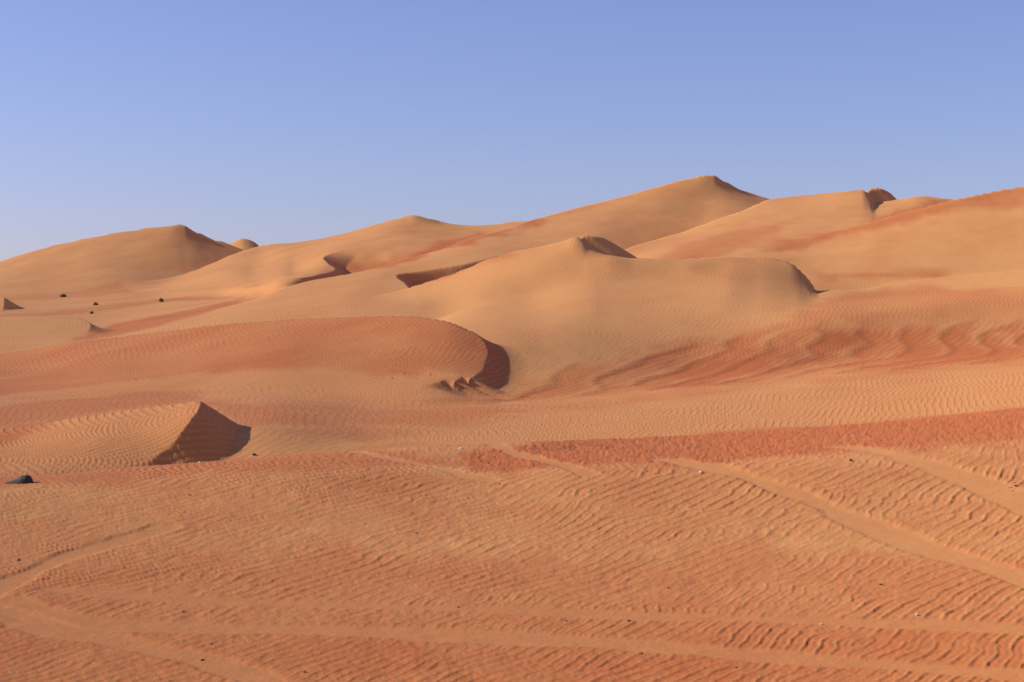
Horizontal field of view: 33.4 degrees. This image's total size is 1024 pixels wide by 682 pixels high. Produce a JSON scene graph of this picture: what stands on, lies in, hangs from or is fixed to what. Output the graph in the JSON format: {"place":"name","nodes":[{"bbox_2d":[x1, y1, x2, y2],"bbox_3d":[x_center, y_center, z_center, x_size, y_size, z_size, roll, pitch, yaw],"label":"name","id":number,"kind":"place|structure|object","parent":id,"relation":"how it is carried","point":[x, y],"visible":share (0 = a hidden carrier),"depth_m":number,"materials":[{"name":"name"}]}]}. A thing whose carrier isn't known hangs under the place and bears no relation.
{"place":"outdoors","nodes":[
{"label":"outdoors","id":0,"kind":"place"},
{"bbox_2d":[0,401,241,476],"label":"sand hill","id":1,"kind":"structure","parent":0,"point":[194,431],"depth_m":46.75,"materials":[{"name":"orange sand"}]},
{"bbox_2d":[0,224,243,293],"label":"sand hill","id":2,"kind":"structure","parent":0,"point":[138,259],"depth_m":380.95,"materials":[{"name":"orange sand"}]},
{"bbox_2d":[0,288,266,344],"bbox_3d":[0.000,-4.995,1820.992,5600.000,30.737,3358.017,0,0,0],"label":"sand plain","id":3,"kind":"structure","parent":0,"point":[27,319],"depth_m":227.76,"materials":[{"name":"orange sand"}]},
{"bbox_2d":[230,239,258,249],"bbox_3d":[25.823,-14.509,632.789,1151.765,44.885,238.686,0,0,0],"label":"sand hill","id":4,"kind":"structure","parent":0,"point":[245,244],"depth_m":610.45,"materials":[{"name":"orange sand"}]},
{"bbox_2d":[0,316,510,401],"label":"sand hill","id":5,"kind":"structure","parent":0,"point":[410,358],"depth_m":94.15,"materials":[{"name":"orange sand"}]},
{"bbox_2d":[105,215,527,294],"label":"sand hill","id":6,"kind":"structure","parent":0,"point":[268,269],"depth_m":335.75,"materials":[{"name":"sand"}]},
{"bbox_2d":[0,175,769,353],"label":"sand hill","id":7,"kind":"structure","parent":0,"point":[649,215],"depth_m":242.55,"materials":[{"name":"orange sand"}]},
{"bbox_2d":[0,408,1023,681],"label":"sand ground","id":8,"kind":"structure","parent":0,"point":[754,556],"depth_m":19.34,"materials":[{"name":"orange sand"}]},
{"bbox_2d":[5,475,32,483],"bbox_3d":[-7.233,2.038,25.058,0.398,0.140,0.262,0,0,-9],"label":"rock","id":9,"kind":"object","parent":8,"relation":"on","point":[24,479],"visible":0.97,"depth_m":24.98,"materials":[{"name":"stone"}]},
{"bbox_2d":[0,357,1023,475],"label":"desert ground","id":10,"kind":"structure","parent":0,"point":[275,424],"depth_m":66.57,"materials":[{"name":"orange sand"}]},
{"bbox_2d":[0,0,1023,260],"label":"sky","id":11,"kind":"structure","parent":0,"point":[262,122],"materials":[{"name":"blue"}]},
{"bbox_2d":[396,235,1023,395],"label":"sand hill","id":12,"kind":"structure","parent":0,"point":[585,313],"depth_m":133.64,"materials":[{"name":"orange sand"}]},
{"bbox_2d":[625,188,1013,287],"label":"sand hill","id":13,"kind":"structure","parent":0,"point":[792,230],"depth_m":236.97,"materials":[{"name":"orange sand"}]},
{"bbox_2d":[801,187,1023,290],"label":"sand hill","id":14,"kind":"structure","parent":0,"point":[985,228],"depth_m":231.44,"materials":[{"name":"orange sand"}]}
]}

